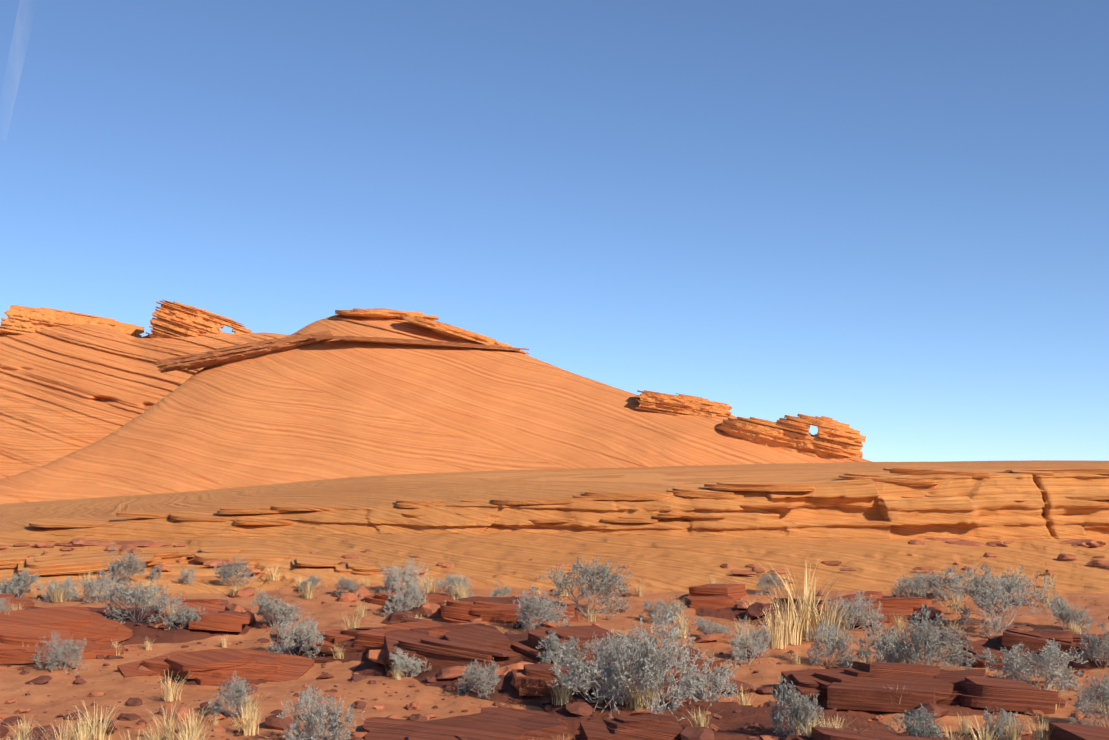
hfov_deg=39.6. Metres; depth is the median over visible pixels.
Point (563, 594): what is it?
grass
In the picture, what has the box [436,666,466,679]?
stone
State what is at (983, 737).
grass
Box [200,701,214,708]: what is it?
stone
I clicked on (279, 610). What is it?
shrub
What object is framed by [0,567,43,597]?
shrub
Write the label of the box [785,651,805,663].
grass
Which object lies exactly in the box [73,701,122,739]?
grass
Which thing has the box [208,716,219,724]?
grass
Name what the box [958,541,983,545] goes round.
block
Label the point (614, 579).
shrub
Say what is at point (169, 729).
grass
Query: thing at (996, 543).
block
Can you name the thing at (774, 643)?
grass
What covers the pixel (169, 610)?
grass
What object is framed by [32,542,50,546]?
block
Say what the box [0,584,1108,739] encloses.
ledges
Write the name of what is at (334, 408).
hill
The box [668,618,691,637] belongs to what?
grass
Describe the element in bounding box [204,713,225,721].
stone
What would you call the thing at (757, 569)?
block
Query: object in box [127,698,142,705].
stone
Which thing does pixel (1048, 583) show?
grass
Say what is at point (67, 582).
shrub
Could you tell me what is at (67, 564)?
rim plates
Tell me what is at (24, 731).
grass
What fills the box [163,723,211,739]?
grass
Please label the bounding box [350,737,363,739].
stone
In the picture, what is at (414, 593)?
shrub
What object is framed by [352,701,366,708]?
stone
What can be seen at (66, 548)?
block
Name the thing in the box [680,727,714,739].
stone
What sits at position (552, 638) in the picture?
shrub
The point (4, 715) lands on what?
stone
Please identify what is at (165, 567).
block
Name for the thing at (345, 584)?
shrub
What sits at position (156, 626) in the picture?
stone
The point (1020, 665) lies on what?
shrub
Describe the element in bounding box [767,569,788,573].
block
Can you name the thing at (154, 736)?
grass
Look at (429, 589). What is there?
grass
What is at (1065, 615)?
shrub
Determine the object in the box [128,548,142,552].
block
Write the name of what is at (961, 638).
stone
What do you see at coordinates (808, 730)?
grass
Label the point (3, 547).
block
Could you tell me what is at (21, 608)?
grass
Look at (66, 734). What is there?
grass
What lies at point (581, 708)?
stone
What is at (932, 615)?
stone
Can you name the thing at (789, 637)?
grass
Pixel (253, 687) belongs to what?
stone
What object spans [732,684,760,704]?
grass
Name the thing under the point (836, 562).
block
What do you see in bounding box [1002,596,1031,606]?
stone
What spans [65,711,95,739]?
grass
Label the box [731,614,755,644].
grass
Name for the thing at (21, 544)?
block
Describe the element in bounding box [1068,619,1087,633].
grass
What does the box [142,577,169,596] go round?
grass
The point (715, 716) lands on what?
stone
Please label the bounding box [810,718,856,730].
grass
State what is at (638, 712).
stone
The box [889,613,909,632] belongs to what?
grass
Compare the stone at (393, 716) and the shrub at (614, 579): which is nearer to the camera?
the stone at (393, 716)
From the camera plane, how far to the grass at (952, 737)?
16.14 m
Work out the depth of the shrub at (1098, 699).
17.59 m
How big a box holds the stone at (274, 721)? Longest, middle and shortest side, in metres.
0.396 x 0.344 x 0.187 m
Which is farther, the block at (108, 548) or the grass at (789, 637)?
the block at (108, 548)
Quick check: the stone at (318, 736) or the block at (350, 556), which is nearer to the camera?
the stone at (318, 736)
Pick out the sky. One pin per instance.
(888, 220)
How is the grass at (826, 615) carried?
on the ground at (670, 560)
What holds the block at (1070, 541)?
on the ground at (670, 560)
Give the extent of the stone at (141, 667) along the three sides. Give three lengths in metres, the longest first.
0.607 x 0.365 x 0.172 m
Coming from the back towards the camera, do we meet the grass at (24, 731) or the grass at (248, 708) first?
the grass at (248, 708)
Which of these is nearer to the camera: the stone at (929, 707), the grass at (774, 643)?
the stone at (929, 707)
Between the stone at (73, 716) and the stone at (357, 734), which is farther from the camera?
the stone at (73, 716)
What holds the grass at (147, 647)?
on the ground at (670, 560)
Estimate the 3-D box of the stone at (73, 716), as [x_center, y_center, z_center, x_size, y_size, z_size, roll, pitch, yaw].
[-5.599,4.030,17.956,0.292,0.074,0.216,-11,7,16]
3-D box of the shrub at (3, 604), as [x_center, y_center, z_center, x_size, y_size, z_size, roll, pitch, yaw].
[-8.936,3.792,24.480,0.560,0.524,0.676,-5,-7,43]
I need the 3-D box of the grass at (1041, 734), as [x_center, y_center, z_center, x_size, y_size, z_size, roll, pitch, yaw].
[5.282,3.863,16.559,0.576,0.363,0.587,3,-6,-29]
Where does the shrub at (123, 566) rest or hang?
on the ground at (670, 560)
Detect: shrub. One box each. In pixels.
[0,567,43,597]
[0,598,11,610]
[30,631,88,673]
[32,576,83,601]
[76,573,122,604]
[95,542,146,584]
[96,579,186,624]
[150,565,161,579]
[162,597,207,628]
[177,565,194,585]
[204,672,255,717]
[212,552,259,586]
[250,589,303,626]
[267,613,324,658]
[277,680,365,739]
[299,575,323,591]
[334,576,362,599]
[374,557,432,592]
[383,573,426,617]
[389,647,431,677]
[428,572,474,598]
[454,658,500,699]
[490,583,511,596]
[513,585,573,632]
[536,628,592,663]
[537,556,632,619]
[548,631,632,702]
[580,632,666,684]
[592,601,733,725]
[638,599,687,624]
[689,653,744,701]
[691,615,732,635]
[729,615,773,666]
[754,571,789,594]
[768,676,825,735]
[805,616,858,667]
[825,590,886,631]
[847,603,922,667]
[884,703,945,738]
[889,573,927,598]
[898,603,983,670]
[908,565,974,601]
[944,563,1063,637]
[969,638,1088,693]
[978,706,1024,739]
[996,576,1019,593]
[1044,592,1093,629]
[1068,672,1108,727]
[1075,618,1108,667]
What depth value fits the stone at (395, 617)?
24.76 m
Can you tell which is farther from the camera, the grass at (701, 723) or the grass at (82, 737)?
the grass at (701, 723)
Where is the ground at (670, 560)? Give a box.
[0,460,1108,739]
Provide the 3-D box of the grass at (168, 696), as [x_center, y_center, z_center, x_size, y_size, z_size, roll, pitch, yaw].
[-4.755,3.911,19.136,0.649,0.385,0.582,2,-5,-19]
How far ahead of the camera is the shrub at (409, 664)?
20.51 m
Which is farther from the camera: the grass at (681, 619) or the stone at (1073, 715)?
the grass at (681, 619)
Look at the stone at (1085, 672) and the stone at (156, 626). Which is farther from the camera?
the stone at (156, 626)
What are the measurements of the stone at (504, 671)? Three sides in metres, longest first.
0.634 x 0.381 x 0.180 m
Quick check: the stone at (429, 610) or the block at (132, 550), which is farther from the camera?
the block at (132, 550)
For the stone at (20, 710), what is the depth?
18.30 m
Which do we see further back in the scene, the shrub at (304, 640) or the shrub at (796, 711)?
the shrub at (304, 640)
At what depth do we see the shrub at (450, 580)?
27.12 m
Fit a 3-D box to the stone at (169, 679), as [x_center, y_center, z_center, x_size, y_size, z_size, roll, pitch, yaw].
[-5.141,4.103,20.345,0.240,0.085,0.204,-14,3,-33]
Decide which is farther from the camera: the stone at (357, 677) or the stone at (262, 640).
the stone at (262, 640)
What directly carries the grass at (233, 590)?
on the ground at (670, 560)
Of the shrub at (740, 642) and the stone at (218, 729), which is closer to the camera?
the stone at (218, 729)
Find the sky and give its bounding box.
[0,0,1108,461]
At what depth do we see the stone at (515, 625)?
23.97 m
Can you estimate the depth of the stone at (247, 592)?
27.49 m
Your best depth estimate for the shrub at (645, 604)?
24.90 m
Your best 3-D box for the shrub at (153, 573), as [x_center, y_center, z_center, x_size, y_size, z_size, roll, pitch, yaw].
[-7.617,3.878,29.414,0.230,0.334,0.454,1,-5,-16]
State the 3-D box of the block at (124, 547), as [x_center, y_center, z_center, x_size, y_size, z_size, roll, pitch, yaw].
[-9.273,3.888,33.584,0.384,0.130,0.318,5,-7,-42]
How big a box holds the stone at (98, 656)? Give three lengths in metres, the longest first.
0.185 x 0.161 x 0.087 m
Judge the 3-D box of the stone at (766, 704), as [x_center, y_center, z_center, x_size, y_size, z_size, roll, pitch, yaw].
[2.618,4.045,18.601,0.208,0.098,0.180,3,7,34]
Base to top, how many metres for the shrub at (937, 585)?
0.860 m
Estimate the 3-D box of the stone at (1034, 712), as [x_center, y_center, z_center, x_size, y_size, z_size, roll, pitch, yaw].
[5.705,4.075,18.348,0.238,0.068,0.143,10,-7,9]
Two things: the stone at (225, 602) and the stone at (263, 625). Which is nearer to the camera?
the stone at (263, 625)
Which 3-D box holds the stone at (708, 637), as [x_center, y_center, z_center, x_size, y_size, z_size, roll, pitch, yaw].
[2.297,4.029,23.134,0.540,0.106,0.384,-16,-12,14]
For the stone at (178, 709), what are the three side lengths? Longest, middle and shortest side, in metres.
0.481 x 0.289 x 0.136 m
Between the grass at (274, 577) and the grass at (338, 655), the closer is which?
the grass at (338, 655)
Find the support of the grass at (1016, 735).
on the ground at (670, 560)
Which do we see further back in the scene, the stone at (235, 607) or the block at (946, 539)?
the block at (946, 539)
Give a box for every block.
[0,545,8,548]
[13,543,29,545]
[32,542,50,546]
[60,547,73,550]
[67,538,86,544]
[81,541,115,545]
[104,546,118,550]
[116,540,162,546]
[120,545,135,550]
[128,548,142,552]
[151,564,170,570]
[156,542,171,545]
[174,544,185,546]
[203,560,223,565]
[246,568,260,573]
[341,554,358,558]
[443,564,454,566]
[719,564,734,568]
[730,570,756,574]
[745,564,757,567]
[752,566,765,572]
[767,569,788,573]
[821,560,841,564]
[839,568,856,570]
[908,540,925,544]
[913,566,933,569]
[926,538,964,540]
[944,541,979,545]
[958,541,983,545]
[983,552,996,556]
[985,541,1007,546]
[1057,553,1076,559]
[1060,539,1095,543]
[1071,542,1088,546]
[1080,540,1099,546]
[1086,560,1108,565]
[1096,541,1105,545]
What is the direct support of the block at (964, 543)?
on the ground at (670, 560)
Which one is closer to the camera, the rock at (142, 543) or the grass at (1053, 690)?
the grass at (1053, 690)
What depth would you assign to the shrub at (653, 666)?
18.24 m
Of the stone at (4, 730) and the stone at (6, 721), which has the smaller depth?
the stone at (4, 730)
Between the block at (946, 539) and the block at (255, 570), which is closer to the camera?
the block at (255, 570)
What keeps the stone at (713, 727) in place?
on the ground at (670, 560)
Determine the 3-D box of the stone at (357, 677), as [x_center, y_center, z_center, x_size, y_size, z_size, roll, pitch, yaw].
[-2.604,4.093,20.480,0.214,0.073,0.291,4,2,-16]
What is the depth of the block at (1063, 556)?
32.36 m
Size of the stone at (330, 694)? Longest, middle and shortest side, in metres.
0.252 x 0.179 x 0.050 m
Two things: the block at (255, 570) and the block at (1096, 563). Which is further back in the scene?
the block at (1096, 563)
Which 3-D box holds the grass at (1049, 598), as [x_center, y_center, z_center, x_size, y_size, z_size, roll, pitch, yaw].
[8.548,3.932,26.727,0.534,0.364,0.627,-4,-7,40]
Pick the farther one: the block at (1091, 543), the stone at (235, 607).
the block at (1091, 543)
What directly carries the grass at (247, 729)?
on the ground at (670, 560)
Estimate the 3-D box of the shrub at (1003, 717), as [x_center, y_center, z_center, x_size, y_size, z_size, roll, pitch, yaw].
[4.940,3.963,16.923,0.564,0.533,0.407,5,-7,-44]
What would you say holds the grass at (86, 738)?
on the ground at (670, 560)
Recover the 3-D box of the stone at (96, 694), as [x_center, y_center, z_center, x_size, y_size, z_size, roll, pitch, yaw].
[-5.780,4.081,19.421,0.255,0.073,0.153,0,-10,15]
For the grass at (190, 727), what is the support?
on the ground at (670, 560)
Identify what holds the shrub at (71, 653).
on the ground at (670, 560)
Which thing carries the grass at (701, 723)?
on the ground at (670, 560)
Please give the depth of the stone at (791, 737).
16.49 m
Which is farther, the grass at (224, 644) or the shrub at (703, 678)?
the grass at (224, 644)
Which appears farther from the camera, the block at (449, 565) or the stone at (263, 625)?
the block at (449, 565)
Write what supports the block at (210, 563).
on the ground at (670, 560)
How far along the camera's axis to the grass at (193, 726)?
16.87 m
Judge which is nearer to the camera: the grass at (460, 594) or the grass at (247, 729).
the grass at (247, 729)
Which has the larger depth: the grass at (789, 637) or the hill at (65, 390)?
the hill at (65, 390)
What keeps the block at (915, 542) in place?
on the ground at (670, 560)
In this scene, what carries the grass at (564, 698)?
on the ground at (670, 560)
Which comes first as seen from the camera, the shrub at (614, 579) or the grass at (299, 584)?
the shrub at (614, 579)
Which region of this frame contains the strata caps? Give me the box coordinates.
[155,330,528,372]
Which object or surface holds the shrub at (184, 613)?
on the ground at (670, 560)
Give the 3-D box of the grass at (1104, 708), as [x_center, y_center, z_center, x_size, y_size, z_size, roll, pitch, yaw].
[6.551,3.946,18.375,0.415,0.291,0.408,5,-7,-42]
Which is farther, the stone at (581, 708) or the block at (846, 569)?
the block at (846, 569)
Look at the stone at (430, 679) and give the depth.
20.09 m
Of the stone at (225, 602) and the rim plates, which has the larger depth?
the rim plates
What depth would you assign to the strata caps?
124.57 m
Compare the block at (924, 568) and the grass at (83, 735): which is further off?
the block at (924, 568)
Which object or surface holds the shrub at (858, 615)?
on the ground at (670, 560)
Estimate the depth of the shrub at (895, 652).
20.84 m
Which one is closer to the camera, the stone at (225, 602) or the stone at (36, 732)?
the stone at (36, 732)
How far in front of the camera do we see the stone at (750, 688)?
19.63 m
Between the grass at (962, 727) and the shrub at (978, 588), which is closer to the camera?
the grass at (962, 727)
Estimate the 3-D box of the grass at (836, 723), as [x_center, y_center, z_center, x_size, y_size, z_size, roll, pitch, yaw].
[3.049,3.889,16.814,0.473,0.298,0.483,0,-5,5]
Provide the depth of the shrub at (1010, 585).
28.32 m
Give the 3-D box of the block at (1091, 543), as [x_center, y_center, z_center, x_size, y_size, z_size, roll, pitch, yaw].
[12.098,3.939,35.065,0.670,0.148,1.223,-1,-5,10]
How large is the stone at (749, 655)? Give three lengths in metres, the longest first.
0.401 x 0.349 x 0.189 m
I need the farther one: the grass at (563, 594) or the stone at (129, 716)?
the grass at (563, 594)
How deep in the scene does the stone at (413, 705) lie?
18.91 m
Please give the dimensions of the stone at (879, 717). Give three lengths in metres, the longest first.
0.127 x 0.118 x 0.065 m
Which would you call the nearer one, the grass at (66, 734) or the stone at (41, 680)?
the grass at (66, 734)
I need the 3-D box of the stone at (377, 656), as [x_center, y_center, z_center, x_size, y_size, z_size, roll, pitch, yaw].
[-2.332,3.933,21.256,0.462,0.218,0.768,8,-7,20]
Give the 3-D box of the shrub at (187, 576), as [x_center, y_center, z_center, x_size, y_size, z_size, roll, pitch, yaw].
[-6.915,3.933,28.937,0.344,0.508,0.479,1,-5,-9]
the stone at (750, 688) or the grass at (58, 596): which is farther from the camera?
the grass at (58, 596)
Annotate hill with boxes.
[0,308,871,503]
[0,324,288,479]
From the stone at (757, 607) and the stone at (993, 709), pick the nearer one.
the stone at (993, 709)
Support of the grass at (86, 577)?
on the ground at (670, 560)
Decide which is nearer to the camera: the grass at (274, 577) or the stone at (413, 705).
the stone at (413, 705)
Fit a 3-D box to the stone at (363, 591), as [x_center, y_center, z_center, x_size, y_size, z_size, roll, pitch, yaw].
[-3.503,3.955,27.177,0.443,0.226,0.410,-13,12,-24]
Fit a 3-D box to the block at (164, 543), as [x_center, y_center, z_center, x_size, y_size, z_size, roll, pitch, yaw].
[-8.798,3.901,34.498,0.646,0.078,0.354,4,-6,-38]
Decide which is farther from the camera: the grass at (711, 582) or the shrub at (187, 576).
the shrub at (187, 576)
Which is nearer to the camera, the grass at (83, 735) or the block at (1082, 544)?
the grass at (83, 735)
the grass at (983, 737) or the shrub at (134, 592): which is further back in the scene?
the shrub at (134, 592)
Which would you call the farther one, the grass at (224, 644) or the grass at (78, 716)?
the grass at (224, 644)
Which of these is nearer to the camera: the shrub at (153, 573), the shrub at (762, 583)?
the shrub at (762, 583)
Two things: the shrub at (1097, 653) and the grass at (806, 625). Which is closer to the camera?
the shrub at (1097, 653)
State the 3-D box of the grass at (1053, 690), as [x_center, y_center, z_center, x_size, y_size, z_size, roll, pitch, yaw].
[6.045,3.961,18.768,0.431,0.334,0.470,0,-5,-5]
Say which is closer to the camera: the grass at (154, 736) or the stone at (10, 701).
the grass at (154, 736)
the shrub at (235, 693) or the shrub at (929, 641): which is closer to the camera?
the shrub at (235, 693)
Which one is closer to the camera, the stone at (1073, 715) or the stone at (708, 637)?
the stone at (1073, 715)
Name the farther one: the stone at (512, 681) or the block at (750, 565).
the block at (750, 565)
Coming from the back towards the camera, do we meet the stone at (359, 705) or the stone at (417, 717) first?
the stone at (359, 705)
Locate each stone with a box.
[0,713,10,719]
[0,725,8,737]
[1,716,23,725]
[4,698,17,703]
[15,708,30,713]
[25,675,51,684]
[25,725,68,739]
[63,711,84,719]
[73,678,85,683]
[76,719,116,735]
[87,691,105,696]
[95,654,104,658]
[104,655,114,659]
[118,713,141,720]
[125,646,138,650]
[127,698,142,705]
[134,722,144,728]
[138,664,151,670]
[153,622,168,628]
[157,677,173,683]
[159,705,189,720]
[176,621,188,628]
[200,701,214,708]
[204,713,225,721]
[212,599,228,604]
[212,727,225,731]
[218,611,255,621]
[225,603,254,623]
[228,587,255,597]
[244,684,257,694]
[257,638,269,642]
[258,623,270,627]
[265,712,294,730]
[270,709,282,713]
[296,728,332,738]
[316,672,333,678]
[322,692,341,697]
[337,592,356,602]
[348,585,369,598]
[348,732,366,737]
[350,674,365,680]
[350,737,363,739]
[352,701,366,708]
[366,649,386,664]
[374,705,383,708]
[381,611,418,624]
[385,714,397,718]
[405,701,419,709]
[407,713,426,721]
[418,602,440,617]
[424,713,438,717]
[425,676,435,682]
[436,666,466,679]
[446,685,454,690]
[469,618,481,622]
[494,661,533,675]
[510,673,525,690]
[513,622,521,628]
[539,621,556,627]
[565,700,593,716]
[630,709,658,715]
[657,658,681,682]
[668,697,682,706]
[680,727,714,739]
[694,633,723,642]
[708,679,754,693]
[709,713,722,718]
[709,724,718,730]
[734,600,752,608]
[741,647,761,658]
[742,722,764,729]
[744,602,774,618]
[756,686,775,693]
[760,735,777,739]
[763,701,775,706]
[784,734,800,739]
[873,715,882,719]
[906,703,948,720]
[913,605,941,620]
[938,628,967,643]
[984,705,998,712]
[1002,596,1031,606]
[1019,731,1032,735]
[1024,709,1043,715]
[1070,711,1082,717]
[1073,669,1088,676]
[1074,645,1099,654]
[1096,661,1108,666]
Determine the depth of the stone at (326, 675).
20.70 m
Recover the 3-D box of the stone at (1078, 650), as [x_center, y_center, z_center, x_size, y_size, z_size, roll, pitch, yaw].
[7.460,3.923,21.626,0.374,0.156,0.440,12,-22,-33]
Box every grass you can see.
[1,716,37,739]
[6,600,31,609]
[35,716,86,739]
[48,585,66,601]
[48,716,103,739]
[59,718,97,738]
[61,726,107,739]
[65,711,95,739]
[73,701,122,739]
[77,568,96,584]
[109,640,123,655]
[127,725,169,739]
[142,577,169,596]
[144,637,152,649]
[148,700,191,739]
[152,706,222,739]
[153,670,187,701]
[158,725,202,739]
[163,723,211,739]
[164,600,181,617]
[180,714,209,739]
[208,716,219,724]
[218,635,227,647]
[227,584,241,596]
[229,705,271,735]
[230,718,240,726]
[231,691,267,718]
[268,564,284,580]
[294,576,304,589]
[295,580,320,598]
[330,644,349,658]
[338,610,366,629]
[353,602,370,616]
[361,575,369,585]
[390,663,403,679]
[418,575,438,592]
[450,581,471,598]
[549,674,575,705]
[554,577,572,595]
[581,606,599,621]
[622,679,654,709]
[631,683,665,706]
[632,579,647,596]
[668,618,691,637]
[670,596,685,614]
[675,613,688,624]
[683,707,712,727]
[708,576,718,583]
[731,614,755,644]
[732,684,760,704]
[751,604,792,648]
[753,559,849,640]
[762,583,817,644]
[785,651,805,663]
[789,587,863,641]
[794,711,844,736]
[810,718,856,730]
[818,714,848,727]
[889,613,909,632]
[937,721,975,739]
[939,594,965,613]
[953,714,978,732]
[965,715,1008,739]
[1001,715,1025,739]
[1021,714,1072,739]
[1038,684,1065,709]
[1039,586,1055,606]
[1042,572,1056,587]
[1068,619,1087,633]
[1097,695,1108,713]
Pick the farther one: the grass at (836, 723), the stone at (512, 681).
the stone at (512, 681)
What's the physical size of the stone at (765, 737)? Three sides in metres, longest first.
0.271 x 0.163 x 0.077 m
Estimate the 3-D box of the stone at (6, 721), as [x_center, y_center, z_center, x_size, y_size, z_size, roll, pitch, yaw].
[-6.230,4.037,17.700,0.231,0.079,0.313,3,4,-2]
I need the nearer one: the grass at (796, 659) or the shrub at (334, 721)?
the shrub at (334, 721)
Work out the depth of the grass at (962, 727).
17.20 m
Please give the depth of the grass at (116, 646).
21.95 m
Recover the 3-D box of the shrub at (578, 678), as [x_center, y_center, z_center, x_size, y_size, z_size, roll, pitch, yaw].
[0.443,3.706,18.553,1.034,1.055,1.271,0,-5,-1]
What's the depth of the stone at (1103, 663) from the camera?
21.09 m
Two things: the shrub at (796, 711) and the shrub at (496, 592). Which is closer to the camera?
the shrub at (796, 711)
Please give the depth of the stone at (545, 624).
23.48 m
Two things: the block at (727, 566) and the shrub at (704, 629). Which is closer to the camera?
the shrub at (704, 629)
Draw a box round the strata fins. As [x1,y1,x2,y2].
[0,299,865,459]
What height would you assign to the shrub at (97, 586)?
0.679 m
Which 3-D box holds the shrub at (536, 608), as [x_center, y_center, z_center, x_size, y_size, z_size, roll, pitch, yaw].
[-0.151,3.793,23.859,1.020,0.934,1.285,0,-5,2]
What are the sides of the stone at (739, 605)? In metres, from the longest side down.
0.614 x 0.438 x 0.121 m
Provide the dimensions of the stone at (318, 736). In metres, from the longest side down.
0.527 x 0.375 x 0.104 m
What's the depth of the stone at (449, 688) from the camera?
19.68 m
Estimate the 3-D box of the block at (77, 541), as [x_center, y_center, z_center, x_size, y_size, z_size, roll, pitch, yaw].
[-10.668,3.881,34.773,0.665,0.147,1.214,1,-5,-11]
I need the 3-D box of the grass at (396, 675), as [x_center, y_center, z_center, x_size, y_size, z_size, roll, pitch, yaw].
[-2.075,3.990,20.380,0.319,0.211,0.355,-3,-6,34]
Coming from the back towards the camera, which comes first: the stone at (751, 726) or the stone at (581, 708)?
the stone at (581, 708)
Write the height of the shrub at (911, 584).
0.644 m
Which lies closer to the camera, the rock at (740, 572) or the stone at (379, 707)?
the stone at (379, 707)
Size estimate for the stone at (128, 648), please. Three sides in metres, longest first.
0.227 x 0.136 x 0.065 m
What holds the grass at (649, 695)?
on the ground at (670, 560)
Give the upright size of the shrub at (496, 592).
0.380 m
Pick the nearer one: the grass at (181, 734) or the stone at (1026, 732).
the grass at (181, 734)
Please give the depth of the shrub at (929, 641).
20.62 m
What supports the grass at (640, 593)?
on the ground at (670, 560)
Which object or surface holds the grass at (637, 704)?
on the ground at (670, 560)
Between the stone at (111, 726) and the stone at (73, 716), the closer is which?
the stone at (111, 726)
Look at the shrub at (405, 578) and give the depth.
27.59 m
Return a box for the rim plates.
[0,467,1108,575]
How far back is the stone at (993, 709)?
18.31 m
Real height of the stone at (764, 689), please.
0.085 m
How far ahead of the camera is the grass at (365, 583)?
28.33 m
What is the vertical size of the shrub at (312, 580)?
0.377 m
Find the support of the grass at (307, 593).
on the ground at (670, 560)
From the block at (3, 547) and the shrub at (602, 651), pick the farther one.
the block at (3, 547)
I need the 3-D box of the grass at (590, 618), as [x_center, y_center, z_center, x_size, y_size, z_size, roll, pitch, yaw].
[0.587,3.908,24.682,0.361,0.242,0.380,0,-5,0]
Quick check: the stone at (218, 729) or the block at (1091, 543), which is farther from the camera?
the block at (1091, 543)
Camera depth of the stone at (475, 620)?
24.45 m
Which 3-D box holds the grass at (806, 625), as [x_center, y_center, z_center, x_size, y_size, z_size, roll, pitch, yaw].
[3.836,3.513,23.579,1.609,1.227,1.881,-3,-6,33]
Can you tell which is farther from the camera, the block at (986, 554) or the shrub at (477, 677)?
the block at (986, 554)
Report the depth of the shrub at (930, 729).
16.57 m
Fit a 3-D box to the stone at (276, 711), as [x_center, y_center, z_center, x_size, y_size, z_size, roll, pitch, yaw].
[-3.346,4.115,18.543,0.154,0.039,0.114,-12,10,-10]
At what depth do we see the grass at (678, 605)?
25.67 m
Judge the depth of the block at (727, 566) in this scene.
30.62 m
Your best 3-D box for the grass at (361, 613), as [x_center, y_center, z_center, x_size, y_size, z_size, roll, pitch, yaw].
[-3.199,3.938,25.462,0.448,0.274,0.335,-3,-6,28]
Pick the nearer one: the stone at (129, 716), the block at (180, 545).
the stone at (129, 716)
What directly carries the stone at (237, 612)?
on the ground at (670, 560)
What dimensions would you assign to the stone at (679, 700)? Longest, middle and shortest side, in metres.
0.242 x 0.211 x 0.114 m
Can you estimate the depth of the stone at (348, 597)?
26.76 m
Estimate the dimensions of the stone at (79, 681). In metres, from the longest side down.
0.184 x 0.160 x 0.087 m
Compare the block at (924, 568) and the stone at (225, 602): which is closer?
the stone at (225, 602)
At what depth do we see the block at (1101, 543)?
34.81 m
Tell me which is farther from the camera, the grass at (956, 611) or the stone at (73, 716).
the grass at (956, 611)
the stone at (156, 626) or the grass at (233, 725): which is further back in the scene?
the stone at (156, 626)
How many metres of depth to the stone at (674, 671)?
19.97 m
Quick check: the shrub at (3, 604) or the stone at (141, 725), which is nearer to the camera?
the stone at (141, 725)
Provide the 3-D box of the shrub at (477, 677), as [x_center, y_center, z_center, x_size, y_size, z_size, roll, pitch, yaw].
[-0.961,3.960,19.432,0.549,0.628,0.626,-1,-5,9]
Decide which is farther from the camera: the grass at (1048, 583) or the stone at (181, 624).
the grass at (1048, 583)
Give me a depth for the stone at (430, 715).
18.44 m
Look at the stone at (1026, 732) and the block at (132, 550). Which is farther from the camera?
the block at (132, 550)
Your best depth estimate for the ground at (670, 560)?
32.25 m
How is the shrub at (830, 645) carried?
on the ground at (670, 560)
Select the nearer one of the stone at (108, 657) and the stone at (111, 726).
the stone at (111, 726)
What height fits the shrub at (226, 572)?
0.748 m
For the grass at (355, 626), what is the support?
on the ground at (670, 560)

